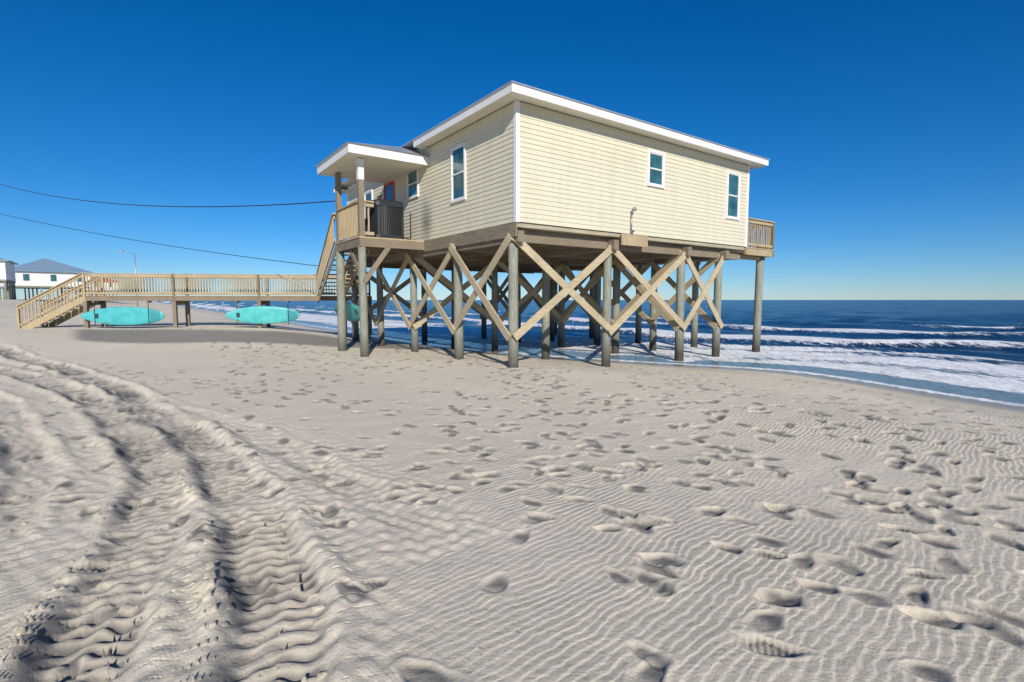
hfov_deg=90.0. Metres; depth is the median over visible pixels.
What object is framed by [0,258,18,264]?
roof
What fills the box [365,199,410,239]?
air conditioner
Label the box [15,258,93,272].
roof
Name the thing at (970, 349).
sea water
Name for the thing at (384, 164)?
porch roof
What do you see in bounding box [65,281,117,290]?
walls
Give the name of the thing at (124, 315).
surfboard
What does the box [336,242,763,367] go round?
timber piles
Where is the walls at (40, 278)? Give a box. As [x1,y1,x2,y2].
[0,271,90,286]
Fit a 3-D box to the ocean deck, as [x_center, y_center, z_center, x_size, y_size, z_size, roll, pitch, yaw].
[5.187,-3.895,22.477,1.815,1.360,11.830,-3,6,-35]
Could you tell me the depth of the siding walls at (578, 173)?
13.38 m
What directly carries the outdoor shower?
attached to the siding walls at (578, 173)
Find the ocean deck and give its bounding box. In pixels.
[534,217,774,273]
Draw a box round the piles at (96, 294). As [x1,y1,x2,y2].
[65,290,117,302]
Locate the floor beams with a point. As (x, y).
(478, 248)
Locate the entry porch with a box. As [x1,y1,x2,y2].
[335,158,423,282]
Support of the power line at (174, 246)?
attached to the utility pole
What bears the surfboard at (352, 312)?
hanging from the wooden boardwalk
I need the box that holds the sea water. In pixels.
[155,300,1023,405]
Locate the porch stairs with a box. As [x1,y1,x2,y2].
[316,213,369,301]
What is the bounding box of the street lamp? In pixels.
[118,250,137,305]
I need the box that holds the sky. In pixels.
[0,0,1023,299]
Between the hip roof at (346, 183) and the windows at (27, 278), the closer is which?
the hip roof at (346, 183)
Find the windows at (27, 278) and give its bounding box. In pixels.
[23,274,81,281]
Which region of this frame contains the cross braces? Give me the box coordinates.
[348,233,725,340]
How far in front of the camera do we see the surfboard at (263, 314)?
22.40 m
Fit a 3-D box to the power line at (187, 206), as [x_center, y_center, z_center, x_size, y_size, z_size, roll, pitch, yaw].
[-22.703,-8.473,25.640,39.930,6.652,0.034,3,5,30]
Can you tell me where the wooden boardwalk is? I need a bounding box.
[15,272,371,338]
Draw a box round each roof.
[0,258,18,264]
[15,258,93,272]
[315,142,429,183]
[333,80,769,188]
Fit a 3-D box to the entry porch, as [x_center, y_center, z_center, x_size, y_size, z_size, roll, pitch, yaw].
[-4.449,-3.502,16.223,2.000,3.461,3.420,-3,6,-35]
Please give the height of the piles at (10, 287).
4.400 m
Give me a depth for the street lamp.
84.23 m
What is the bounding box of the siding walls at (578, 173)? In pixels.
[348,101,747,253]
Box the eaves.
[334,83,768,193]
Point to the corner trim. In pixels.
(516, 160)
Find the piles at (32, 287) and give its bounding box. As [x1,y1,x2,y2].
[0,286,91,299]
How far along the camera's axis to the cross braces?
16.23 m
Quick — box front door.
[383,181,394,200]
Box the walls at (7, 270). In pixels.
[0,261,15,280]
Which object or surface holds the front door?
attached to the siding walls at (578, 173)
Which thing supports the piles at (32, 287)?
on the beach sand
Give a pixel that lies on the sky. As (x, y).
(891, 132)
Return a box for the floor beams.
[366,222,738,273]
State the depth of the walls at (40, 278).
101.24 m
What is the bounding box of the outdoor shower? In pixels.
[621,207,647,246]
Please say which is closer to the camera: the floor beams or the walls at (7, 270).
the floor beams
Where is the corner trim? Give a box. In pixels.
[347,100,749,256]
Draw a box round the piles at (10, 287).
[0,279,15,299]
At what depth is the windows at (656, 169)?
14.36 m
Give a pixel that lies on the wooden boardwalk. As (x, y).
(88, 302)
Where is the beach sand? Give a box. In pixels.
[0,299,1023,681]
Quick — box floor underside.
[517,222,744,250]
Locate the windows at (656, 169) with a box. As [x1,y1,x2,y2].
[364,141,740,219]
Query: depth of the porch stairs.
19.38 m
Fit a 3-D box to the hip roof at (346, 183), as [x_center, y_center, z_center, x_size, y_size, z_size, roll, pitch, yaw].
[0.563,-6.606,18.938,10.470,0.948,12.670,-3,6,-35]
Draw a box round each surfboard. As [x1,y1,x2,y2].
[80,307,164,324]
[225,306,299,323]
[332,302,359,321]
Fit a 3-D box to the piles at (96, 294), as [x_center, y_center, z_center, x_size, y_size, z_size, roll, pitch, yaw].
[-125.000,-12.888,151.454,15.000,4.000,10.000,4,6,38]
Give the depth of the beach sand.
3.79 m
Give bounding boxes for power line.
[0,184,334,206]
[2,214,348,269]

